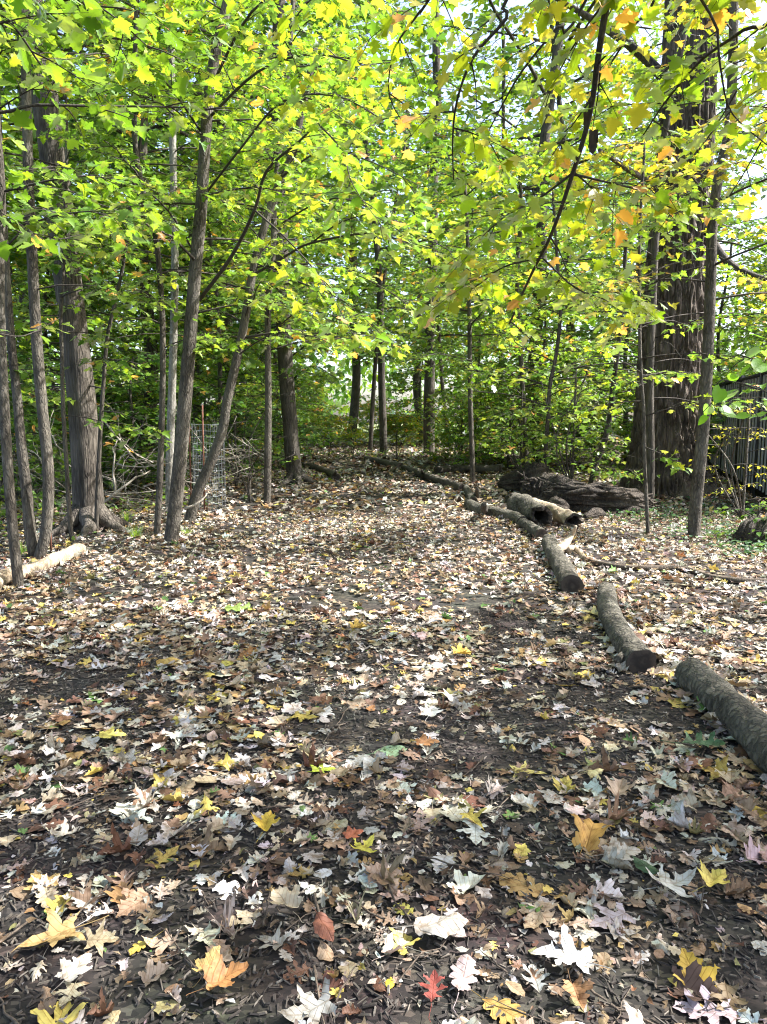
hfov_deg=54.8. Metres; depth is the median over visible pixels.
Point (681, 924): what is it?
fallen leaf
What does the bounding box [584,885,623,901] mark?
fallen leaf
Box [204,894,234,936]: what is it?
fallen leaf
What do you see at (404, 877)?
fallen leaf
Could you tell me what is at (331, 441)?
shrub
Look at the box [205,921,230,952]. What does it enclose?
fallen leaf
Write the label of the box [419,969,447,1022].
fallen leaf
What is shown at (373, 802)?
fallen leaf
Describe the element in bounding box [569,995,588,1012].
fallen leaf
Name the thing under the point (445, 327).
woodland tree
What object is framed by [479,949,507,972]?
fallen twig
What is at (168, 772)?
fallen leaf
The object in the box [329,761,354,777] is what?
fallen leaf
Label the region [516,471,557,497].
root mass
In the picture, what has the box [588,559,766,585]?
fallen branch
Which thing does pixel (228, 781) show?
fallen leaf
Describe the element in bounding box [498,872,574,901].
fallen leaf
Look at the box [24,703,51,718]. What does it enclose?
fallen leaf
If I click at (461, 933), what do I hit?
fallen leaf
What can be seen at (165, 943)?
fallen leaf
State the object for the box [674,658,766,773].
log
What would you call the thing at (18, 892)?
fallen leaf
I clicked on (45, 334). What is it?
young maple
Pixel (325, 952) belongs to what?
fallen leaf
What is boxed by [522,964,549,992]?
fallen leaf
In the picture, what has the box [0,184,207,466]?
young maple
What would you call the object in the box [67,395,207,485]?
shrub
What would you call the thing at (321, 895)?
fallen leaf
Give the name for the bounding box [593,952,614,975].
fallen leaf
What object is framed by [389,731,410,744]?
fallen leaf
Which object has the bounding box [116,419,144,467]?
dead branch
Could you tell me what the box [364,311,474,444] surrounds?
young maple
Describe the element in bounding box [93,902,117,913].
fallen leaf
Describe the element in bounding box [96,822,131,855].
fallen leaf
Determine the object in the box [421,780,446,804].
fallen leaf
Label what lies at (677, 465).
sapling
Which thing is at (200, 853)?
fallen leaf
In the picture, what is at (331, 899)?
fallen leaf
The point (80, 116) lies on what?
woodland tree
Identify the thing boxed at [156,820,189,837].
fallen leaf
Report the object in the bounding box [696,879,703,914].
fallen twig
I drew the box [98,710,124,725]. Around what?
fallen leaf
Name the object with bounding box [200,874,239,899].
fallen leaf
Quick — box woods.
[8,49,766,438]
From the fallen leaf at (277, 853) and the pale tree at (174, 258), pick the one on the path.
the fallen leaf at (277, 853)
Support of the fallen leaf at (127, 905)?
on the path
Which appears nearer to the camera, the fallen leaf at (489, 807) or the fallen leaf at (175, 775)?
the fallen leaf at (489, 807)
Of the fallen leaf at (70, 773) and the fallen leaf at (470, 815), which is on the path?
the fallen leaf at (70, 773)
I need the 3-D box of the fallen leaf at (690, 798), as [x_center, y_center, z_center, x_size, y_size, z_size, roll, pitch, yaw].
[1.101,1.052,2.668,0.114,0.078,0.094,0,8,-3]
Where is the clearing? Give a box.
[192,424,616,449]
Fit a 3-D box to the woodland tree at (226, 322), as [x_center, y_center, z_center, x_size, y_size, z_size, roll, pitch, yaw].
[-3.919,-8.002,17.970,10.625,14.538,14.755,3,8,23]
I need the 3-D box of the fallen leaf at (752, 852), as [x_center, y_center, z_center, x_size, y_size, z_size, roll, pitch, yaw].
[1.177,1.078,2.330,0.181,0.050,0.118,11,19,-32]
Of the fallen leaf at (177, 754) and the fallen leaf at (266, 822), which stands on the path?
the fallen leaf at (266, 822)
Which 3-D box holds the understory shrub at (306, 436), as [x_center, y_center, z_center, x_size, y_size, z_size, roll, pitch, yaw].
[-2.984,-2.474,19.420,3.258,2.960,4.121,-6,10,-39]
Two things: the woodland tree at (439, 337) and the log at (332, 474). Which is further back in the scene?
the woodland tree at (439, 337)
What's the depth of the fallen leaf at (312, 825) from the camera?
2.52 m
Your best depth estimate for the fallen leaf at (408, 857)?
2.33 m
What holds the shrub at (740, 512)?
on the ground
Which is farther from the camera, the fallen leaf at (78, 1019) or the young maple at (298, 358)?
the young maple at (298, 358)
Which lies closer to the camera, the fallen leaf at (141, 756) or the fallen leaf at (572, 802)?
the fallen leaf at (572, 802)
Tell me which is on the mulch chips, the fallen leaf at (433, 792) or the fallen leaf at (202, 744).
the fallen leaf at (202, 744)
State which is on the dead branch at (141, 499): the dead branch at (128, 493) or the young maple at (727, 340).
the dead branch at (128, 493)
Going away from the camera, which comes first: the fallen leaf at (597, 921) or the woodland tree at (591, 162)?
the fallen leaf at (597, 921)
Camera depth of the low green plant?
5.20 m
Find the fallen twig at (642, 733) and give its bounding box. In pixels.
[632,727,665,750]
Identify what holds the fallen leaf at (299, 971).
on the path
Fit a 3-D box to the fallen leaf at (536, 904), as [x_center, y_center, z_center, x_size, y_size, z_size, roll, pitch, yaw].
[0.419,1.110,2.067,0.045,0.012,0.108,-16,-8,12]
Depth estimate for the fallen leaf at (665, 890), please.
2.18 m
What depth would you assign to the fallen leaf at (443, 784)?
2.81 m
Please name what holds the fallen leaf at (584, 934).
on the path
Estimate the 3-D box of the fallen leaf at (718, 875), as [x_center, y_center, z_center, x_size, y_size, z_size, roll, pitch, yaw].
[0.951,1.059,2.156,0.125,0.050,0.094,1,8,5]
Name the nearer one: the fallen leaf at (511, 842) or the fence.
the fallen leaf at (511, 842)
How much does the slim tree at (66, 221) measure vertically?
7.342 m
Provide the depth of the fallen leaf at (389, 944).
1.90 m
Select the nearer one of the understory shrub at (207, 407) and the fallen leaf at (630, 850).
the fallen leaf at (630, 850)
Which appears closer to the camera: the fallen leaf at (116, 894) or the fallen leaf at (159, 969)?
the fallen leaf at (159, 969)
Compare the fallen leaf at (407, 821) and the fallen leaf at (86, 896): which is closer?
the fallen leaf at (86, 896)
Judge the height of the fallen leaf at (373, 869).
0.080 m
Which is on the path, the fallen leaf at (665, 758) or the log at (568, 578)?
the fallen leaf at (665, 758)
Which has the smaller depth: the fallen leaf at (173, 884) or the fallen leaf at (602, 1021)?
the fallen leaf at (602, 1021)
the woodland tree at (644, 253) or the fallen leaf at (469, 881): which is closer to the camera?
the fallen leaf at (469, 881)
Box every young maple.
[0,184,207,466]
[7,206,141,473]
[8,260,168,434]
[97,148,329,478]
[108,233,283,469]
[166,343,240,446]
[206,291,353,446]
[215,295,344,452]
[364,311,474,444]
[405,123,636,465]
[423,314,518,455]
[461,261,620,461]
[553,246,646,464]
[565,269,642,448]
[635,227,766,381]
[710,229,766,432]
[710,240,766,425]
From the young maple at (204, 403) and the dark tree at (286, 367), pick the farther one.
the young maple at (204, 403)
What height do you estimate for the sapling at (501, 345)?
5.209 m
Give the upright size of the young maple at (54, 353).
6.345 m
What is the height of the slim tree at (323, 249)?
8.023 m
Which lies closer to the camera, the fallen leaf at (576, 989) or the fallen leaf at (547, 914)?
the fallen leaf at (576, 989)
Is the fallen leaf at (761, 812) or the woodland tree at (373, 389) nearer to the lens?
the fallen leaf at (761, 812)
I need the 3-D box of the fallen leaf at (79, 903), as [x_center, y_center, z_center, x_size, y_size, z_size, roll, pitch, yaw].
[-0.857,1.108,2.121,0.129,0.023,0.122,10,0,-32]
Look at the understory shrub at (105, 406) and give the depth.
17.87 m
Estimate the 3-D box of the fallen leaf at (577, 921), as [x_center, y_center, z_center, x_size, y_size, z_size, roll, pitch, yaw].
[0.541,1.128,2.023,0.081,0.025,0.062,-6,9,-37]
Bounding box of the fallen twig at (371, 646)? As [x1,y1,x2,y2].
[359,639,395,648]
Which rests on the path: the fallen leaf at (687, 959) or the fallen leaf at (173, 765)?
the fallen leaf at (687, 959)
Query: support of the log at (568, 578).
on the ground
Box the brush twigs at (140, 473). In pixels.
[0,418,312,510]
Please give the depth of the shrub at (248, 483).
11.71 m
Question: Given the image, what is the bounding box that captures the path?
[0,452,766,1023]
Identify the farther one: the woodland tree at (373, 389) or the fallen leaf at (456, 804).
the woodland tree at (373, 389)
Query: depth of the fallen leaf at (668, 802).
2.70 m
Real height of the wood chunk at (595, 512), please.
0.196 m
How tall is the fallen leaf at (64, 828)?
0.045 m
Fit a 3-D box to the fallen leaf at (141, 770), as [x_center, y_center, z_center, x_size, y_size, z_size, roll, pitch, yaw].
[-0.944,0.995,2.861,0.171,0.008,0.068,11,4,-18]
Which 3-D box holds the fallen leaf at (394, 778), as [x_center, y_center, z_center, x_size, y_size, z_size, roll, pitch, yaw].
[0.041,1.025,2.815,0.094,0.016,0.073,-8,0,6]
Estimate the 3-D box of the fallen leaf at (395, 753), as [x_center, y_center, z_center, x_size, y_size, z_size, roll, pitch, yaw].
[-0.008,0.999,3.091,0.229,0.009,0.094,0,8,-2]
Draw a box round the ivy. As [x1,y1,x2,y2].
[582,494,766,557]
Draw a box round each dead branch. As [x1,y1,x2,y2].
[49,410,62,450]
[102,473,146,489]
[104,470,149,502]
[105,423,141,483]
[105,434,152,462]
[105,485,166,494]
[111,495,184,511]
[112,440,126,491]
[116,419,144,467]
[117,454,170,467]
[143,476,216,488]
[165,405,207,451]
[184,493,206,509]
[232,434,263,454]
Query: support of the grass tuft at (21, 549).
on the ground
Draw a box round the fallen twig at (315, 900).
[313,892,319,911]
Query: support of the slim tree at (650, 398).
on the ground
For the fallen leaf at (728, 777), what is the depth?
2.83 m
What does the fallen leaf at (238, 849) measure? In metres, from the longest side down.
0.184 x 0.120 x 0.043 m
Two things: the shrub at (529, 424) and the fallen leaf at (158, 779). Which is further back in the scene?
the shrub at (529, 424)
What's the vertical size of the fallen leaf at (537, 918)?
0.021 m
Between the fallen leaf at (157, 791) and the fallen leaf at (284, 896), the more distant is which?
the fallen leaf at (157, 791)
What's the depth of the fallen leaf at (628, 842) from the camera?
2.43 m
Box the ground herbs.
[0,445,726,539]
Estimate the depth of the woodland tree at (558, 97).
21.65 m
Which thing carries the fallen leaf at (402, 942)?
on the path
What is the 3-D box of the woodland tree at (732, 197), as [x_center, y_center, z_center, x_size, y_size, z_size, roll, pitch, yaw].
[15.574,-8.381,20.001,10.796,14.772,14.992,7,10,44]
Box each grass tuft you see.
[19,540,26,554]
[121,508,133,522]
[125,524,144,538]
[179,526,192,535]
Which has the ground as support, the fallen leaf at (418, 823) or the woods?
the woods
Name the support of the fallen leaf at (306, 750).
on the path
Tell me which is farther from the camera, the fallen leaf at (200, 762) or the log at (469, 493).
the log at (469, 493)
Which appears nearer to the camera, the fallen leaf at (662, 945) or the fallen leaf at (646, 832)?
the fallen leaf at (662, 945)
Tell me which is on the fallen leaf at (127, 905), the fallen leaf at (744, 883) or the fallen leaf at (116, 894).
the fallen leaf at (116, 894)
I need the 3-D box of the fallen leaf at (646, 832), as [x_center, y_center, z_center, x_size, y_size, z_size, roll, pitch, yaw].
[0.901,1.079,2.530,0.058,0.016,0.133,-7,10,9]
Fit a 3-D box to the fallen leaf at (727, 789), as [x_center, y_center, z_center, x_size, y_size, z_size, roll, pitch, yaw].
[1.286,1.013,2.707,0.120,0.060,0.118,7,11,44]
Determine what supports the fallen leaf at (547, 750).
on the path
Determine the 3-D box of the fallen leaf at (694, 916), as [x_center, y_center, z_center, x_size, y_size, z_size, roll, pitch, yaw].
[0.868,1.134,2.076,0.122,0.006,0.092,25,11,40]
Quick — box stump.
[732,513,766,547]
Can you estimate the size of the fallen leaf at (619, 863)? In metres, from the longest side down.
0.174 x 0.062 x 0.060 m
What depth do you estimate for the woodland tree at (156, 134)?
14.67 m
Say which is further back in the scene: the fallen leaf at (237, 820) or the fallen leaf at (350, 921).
the fallen leaf at (237, 820)
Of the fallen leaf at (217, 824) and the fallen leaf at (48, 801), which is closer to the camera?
the fallen leaf at (217, 824)
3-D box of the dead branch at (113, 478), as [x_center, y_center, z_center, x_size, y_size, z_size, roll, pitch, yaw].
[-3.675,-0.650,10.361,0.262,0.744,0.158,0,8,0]
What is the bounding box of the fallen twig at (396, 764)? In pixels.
[391,748,443,767]
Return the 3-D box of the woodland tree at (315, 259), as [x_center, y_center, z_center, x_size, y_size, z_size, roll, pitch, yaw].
[-5.188,-9.580,27.516,12.067,15.310,12.333,5,9,35]
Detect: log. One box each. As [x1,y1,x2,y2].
[0,543,85,589]
[301,462,340,480]
[364,456,403,469]
[401,465,464,489]
[434,464,501,473]
[463,484,478,501]
[464,498,527,527]
[496,461,549,490]
[507,492,552,527]
[517,518,546,540]
[528,472,656,512]
[533,498,583,529]
[541,525,586,595]
[597,582,655,673]
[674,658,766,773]
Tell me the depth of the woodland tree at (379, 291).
25.65 m
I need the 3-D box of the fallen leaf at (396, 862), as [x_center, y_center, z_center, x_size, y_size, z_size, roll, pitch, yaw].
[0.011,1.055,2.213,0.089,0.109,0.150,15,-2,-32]
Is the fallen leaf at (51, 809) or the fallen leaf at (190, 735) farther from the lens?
the fallen leaf at (190, 735)
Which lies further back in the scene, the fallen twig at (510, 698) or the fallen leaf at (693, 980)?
the fallen twig at (510, 698)
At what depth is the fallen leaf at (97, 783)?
2.76 m
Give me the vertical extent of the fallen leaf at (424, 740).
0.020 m
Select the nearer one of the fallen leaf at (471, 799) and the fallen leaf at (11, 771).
the fallen leaf at (471, 799)
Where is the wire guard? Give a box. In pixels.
[189,405,225,511]
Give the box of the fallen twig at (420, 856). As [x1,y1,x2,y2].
[418,855,521,881]
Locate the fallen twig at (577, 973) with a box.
[575,971,606,1001]
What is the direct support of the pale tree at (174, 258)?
on the ground
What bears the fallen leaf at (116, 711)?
on the path
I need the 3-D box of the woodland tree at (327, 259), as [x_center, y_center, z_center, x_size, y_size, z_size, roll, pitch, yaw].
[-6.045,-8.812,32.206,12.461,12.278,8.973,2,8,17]
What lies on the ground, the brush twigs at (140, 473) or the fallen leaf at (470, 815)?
the brush twigs at (140, 473)
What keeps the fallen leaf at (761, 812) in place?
on the path
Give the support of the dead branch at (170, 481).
in the brush twigs at (140, 473)
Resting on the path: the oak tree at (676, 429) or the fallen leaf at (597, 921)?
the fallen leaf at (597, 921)
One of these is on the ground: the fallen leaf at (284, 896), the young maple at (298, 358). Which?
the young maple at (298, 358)
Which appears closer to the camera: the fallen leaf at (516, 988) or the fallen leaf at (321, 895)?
the fallen leaf at (516, 988)
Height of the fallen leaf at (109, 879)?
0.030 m
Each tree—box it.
[0,0,146,558]
[0,0,184,588]
[0,0,247,344]
[0,0,264,537]
[0,0,384,272]
[0,0,519,480]
[0,1,272,463]
[1,0,187,433]
[3,0,422,457]
[9,0,424,544]
[14,23,347,458]
[38,0,267,537]
[69,0,269,511]
[80,26,413,434]
[89,104,297,436]
[91,47,476,523]
[100,157,376,390]
[135,0,494,504]
[144,0,462,485]
[182,0,531,442]
[265,0,766,355]
[286,0,766,461]
[291,62,564,442]
[310,141,456,449]
[314,35,444,453]
[337,0,520,453]
[383,150,491,447]
[385,171,584,426]
[416,28,579,454]
[416,112,650,433]
[470,0,650,456]
[506,156,766,391]
[512,0,766,499]
[553,0,766,537]
[559,89,766,374]
[563,0,766,498]
[720,175,766,221]
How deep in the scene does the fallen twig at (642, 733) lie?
3.21 m
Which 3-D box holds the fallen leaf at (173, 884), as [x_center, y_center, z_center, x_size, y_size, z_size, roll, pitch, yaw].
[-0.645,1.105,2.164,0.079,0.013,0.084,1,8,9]
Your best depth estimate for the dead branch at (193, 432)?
10.77 m
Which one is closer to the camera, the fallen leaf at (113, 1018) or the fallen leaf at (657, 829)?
the fallen leaf at (113, 1018)
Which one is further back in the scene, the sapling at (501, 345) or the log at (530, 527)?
the sapling at (501, 345)
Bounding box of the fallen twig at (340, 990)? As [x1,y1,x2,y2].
[335,961,360,1002]
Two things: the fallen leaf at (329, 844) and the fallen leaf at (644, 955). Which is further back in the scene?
the fallen leaf at (329, 844)
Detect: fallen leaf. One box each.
[0,773,37,789]
[2,858,32,872]
[6,764,29,777]
[9,882,44,900]
[12,869,23,883]
[13,904,108,950]
[14,763,31,776]
[23,873,58,892]
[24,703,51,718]
[25,822,58,832]
[29,877,55,894]
[29,946,48,981]
[30,1001,87,1023]
[33,720,59,733]
[34,798,63,809]
[35,886,58,907]
[37,997,57,1014]
[40,805,56,819]
[40,817,83,842]
[41,822,57,843]
[44,892,71,913]
[46,781,88,792]
[51,953,92,992]
[51,977,84,1006]
[52,768,78,781]
[55,905,66,916]
[58,1008,86,1023]
[62,887,104,913]
[64,886,97,908]
[66,918,118,957]
[69,929,84,940]
[76,733,99,748]
[76,905,109,926]
[77,781,106,797]
[88,775,114,791]
[90,832,112,843]
[91,726,125,737]
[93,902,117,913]
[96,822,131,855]
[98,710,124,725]
[102,1010,120,1023]
[103,879,133,903]
[105,707,128,714]
[105,867,137,884]
[107,746,135,768]
[109,802,141,820]
[111,808,152,823]
[112,869,134,887]
[115,754,150,764]
[116,883,163,917]
[122,766,159,774]
[124,817,154,839]
[128,786,159,806]
[129,824,147,850]
[129,930,163,954]
[137,906,162,923]
[138,958,171,985]
[142,926,181,955]
[145,845,179,868]
[151,772,174,788]
[151,999,199,1015]
[152,879,180,894]
[155,754,185,771]
[155,789,176,806]
[156,657,179,663]
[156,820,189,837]
[158,749,203,768]
[158,768,180,783]
[159,787,185,801]
[165,770,182,779]
[168,730,198,738]
[169,716,184,725]
[174,779,195,794]
[180,823,218,857]
[181,809,202,824]
[182,741,205,747]
[183,755,214,770]
[186,949,248,995]
[187,770,217,782]
[187,816,228,841]
[191,844,208,856]
[192,945,220,987]
[193,793,219,815]
[195,810,236,823]
[195,921,220,946]
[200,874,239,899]
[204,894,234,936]
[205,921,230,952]
[214,772,240,777]
[220,814,244,831]
[221,777,244,784]
[223,847,240,865]
[236,909,269,927]
[237,882,258,900]
[251,810,280,842]
[255,921,290,950]
[257,856,275,862]
[261,720,285,727]
[263,713,289,729]
[267,731,285,741]
[267,883,303,922]
[271,738,285,745]
[271,843,288,866]
[278,977,355,1023]
[279,767,296,780]
[283,960,311,983]
[286,800,311,818]
[288,864,312,877]
[290,710,317,721]
[290,808,325,830]
[291,737,310,756]
[296,970,344,999]
[301,642,321,652]
[307,763,335,772]
[308,899,334,941]
[309,838,345,848]
[312,873,331,906]
[315,934,333,960]
[317,818,347,833]
[322,828,343,841]
[324,892,353,906]
[327,800,365,812]
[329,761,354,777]
[338,960,358,987]
[339,774,372,785]
[339,826,362,838]
[340,913,361,927]
[343,618,366,629]
[344,886,366,931]
[345,754,369,766]
[348,832,376,858]
[357,745,406,756]
[362,856,402,893]
[363,798,382,813]
[364,864,404,895]
[368,759,382,773]
[368,865,399,884]
[370,792,395,803]
[371,933,402,961]
[373,976,386,991]
[374,851,405,883]
[378,890,422,901]
[380,930,428,954]
[385,776,405,782]
[385,912,467,938]
[385,977,394,995]
[387,867,410,904]
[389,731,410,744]
[389,928,419,954]
[393,902,413,914]
[396,779,416,796]
[397,817,415,832]
[400,846,413,865]
[404,807,434,829]
[405,733,439,745]
[407,791,441,810]
[414,875,433,893]
[417,780,463,787]
[418,801,448,825]
[419,706,442,720]
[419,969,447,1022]
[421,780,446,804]
[431,846,454,873]
[438,803,469,821]
[438,886,476,905]
[442,1019,460,1023]
[446,869,484,894]
[448,790,473,805]
[449,794,471,808]
[449,954,479,1012]
[451,927,466,937]
[452,643,470,653]
[453,791,484,806]
[456,820,494,844]
[458,803,486,830]
[471,990,525,1023]
[474,804,500,812]
[483,780,514,798]
[487,856,521,870]
[496,761,546,781]
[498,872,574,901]
[501,907,509,917]
[504,979,524,996]
[506,822,525,833]
[506,835,521,850]
[510,792,539,807]
[518,900,558,925]
[519,789,552,808]
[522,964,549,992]
[523,904,548,928]
[526,902,540,918]
[530,922,615,973]
[537,789,563,803]
[541,748,581,759]
[548,1014,579,1023]
[551,775,575,794]
[557,788,586,809]
[560,892,582,916]
[561,835,593,851]
[561,969,593,1010]
[565,879,595,895]
[567,792,598,802]
[569,916,591,929]
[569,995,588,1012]
[570,813,611,853]
[573,894,593,906]
[573,900,596,919]
[574,928,599,942]
[578,886,604,908]
[579,606,598,616]
[580,768,602,778]
[582,846,634,871]
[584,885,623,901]
[588,744,618,771]
[589,836,640,860]
[589,902,635,934]
[593,846,632,858]
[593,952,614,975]
[596,878,624,898]
[597,715,622,726]
[597,914,635,943]
[598,997,608,1023]
[604,741,617,757]
[604,775,635,795]
[607,790,634,820]
[607,915,646,943]
[609,837,640,845]
[618,896,663,907]
[623,820,662,834]
[630,950,649,966]
[632,856,672,879]
[633,863,696,897]
[640,818,657,839]
[649,743,664,759]
[649,959,726,1000]
[651,928,670,955]
[654,753,675,761]
[654,819,669,830]
[655,885,693,935]
[656,886,679,902]
[657,731,725,746]
[658,745,672,755]
[660,902,683,931]
[665,795,687,804]
[666,736,676,752]
[672,985,766,1023]
[673,902,699,924]
[673,948,719,992]
[676,787,702,812]
[682,756,713,772]
[682,882,701,898]
[689,936,705,955]
[692,860,730,891]
[697,754,745,779]
[698,853,724,862]
[699,813,717,832]
[702,788,732,807]
[708,876,754,895]
[709,940,740,951]
[709,980,748,1019]
[715,751,746,765]
[716,766,744,784]
[717,815,748,844]
[719,776,749,801]
[722,883,750,898]
[728,790,757,811]
[730,829,748,844]
[733,744,747,757]
[733,803,766,818]
[734,779,759,802]
[736,835,766,863]
[737,1008,759,1023]
[741,838,766,865]
[742,759,762,773]
[751,940,766,955]
[752,806,766,819]
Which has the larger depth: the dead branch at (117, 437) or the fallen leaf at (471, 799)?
the dead branch at (117, 437)
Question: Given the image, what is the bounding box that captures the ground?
[0,417,766,707]
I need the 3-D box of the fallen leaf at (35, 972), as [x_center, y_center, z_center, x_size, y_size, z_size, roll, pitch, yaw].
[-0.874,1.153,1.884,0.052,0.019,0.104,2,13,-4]
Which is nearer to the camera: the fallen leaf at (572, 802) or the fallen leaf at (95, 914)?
the fallen leaf at (95, 914)
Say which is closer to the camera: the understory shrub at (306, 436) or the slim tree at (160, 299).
the slim tree at (160, 299)
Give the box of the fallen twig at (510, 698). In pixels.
[491,696,526,702]
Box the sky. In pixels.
[2,0,766,418]
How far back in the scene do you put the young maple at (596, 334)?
19.40 m
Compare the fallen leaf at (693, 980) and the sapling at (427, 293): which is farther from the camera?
the sapling at (427, 293)
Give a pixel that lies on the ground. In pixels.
(671, 606)
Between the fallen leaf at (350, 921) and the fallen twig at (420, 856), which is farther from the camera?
the fallen twig at (420, 856)
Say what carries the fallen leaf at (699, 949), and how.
on the path
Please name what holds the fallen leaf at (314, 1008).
on the mulch chips
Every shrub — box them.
[0,352,130,505]
[0,361,69,488]
[0,415,71,515]
[30,350,231,496]
[47,367,144,470]
[67,379,177,480]
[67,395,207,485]
[187,386,304,485]
[188,384,284,472]
[205,362,355,467]
[212,445,301,502]
[246,378,340,453]
[297,380,345,428]
[298,408,374,447]
[301,427,366,456]
[319,435,392,456]
[343,395,404,435]
[355,409,443,445]
[364,426,436,459]
[414,395,497,461]
[429,390,519,463]
[441,374,598,469]
[444,373,569,468]
[486,369,597,458]
[496,369,659,485]
[537,372,635,469]
[609,358,747,458]
[689,403,766,519]
[698,324,766,424]
[710,501,766,538]
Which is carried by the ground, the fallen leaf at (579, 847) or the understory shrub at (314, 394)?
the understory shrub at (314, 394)
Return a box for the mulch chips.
[0,603,766,1023]
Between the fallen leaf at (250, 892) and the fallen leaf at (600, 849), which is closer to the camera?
the fallen leaf at (250, 892)
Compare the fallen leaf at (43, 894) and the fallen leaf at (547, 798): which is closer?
the fallen leaf at (43, 894)
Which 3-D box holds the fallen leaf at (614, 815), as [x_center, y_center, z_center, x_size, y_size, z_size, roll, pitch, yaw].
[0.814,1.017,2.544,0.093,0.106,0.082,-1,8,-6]
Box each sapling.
[5,95,144,543]
[12,95,206,533]
[352,101,586,483]
[449,192,627,464]
[530,239,645,483]
[548,141,766,533]
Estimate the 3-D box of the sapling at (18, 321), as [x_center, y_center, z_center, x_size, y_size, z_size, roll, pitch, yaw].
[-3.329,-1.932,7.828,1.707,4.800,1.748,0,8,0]
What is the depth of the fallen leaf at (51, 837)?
2.44 m
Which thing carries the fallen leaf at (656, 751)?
on the fallen leaf at (665, 758)
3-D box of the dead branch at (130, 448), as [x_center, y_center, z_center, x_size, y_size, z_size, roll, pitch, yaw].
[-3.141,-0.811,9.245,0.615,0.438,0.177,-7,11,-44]
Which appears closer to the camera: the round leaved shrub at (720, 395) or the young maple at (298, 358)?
the round leaved shrub at (720, 395)
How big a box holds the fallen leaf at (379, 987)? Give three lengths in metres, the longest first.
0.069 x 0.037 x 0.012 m
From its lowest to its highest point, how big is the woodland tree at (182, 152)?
12.411 m
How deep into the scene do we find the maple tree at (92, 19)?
3.67 m
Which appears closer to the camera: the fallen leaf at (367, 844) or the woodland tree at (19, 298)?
the fallen leaf at (367, 844)
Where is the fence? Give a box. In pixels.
[707,371,766,501]
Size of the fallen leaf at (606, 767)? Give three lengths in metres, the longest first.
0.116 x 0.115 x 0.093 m
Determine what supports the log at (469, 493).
on the ground
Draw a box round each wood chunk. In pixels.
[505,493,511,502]
[547,496,569,509]
[582,508,608,519]
[616,506,641,514]
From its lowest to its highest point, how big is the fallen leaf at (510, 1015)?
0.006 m
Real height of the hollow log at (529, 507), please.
0.372 m
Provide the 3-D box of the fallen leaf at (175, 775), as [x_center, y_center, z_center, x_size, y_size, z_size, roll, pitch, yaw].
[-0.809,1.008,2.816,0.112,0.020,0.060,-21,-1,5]
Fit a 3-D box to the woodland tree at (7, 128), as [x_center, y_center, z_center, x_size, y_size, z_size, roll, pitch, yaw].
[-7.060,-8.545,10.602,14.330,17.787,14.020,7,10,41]
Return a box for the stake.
[50,533,51,552]
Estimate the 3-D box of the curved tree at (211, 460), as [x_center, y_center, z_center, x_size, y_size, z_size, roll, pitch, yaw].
[-1.044,-2.696,9.138,5.370,6.072,3.009,4,8,27]
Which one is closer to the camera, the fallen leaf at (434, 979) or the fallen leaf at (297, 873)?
the fallen leaf at (434, 979)
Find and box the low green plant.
[199,601,257,610]
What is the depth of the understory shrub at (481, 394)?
18.82 m
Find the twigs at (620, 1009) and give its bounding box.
[0,501,766,1023]
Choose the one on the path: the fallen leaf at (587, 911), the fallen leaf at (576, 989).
the fallen leaf at (576, 989)
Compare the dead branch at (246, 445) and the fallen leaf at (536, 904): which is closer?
the fallen leaf at (536, 904)
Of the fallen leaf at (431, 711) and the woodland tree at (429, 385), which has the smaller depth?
the fallen leaf at (431, 711)
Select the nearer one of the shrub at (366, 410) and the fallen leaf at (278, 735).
the fallen leaf at (278, 735)
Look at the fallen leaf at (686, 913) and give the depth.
2.06 m
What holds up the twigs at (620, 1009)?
on the ground
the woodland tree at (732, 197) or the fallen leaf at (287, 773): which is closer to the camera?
the fallen leaf at (287, 773)
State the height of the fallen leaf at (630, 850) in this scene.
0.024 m
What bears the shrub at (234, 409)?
on the ground
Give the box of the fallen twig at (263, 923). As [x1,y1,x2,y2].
[260,890,270,925]
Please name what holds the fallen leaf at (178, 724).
on the path
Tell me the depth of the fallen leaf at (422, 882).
2.18 m
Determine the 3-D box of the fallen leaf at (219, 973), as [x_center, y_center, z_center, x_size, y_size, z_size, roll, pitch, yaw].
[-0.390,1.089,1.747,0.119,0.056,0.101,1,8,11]
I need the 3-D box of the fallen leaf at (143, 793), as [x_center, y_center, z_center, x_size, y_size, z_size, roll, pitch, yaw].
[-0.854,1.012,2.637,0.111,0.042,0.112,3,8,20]
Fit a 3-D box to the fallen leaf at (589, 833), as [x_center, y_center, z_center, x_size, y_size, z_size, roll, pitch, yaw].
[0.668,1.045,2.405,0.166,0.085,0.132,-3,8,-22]
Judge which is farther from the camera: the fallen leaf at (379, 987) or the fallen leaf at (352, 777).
the fallen leaf at (352, 777)
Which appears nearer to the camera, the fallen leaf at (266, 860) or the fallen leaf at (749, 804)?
the fallen leaf at (266, 860)
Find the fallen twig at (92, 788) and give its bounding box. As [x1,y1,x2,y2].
[88,766,125,790]

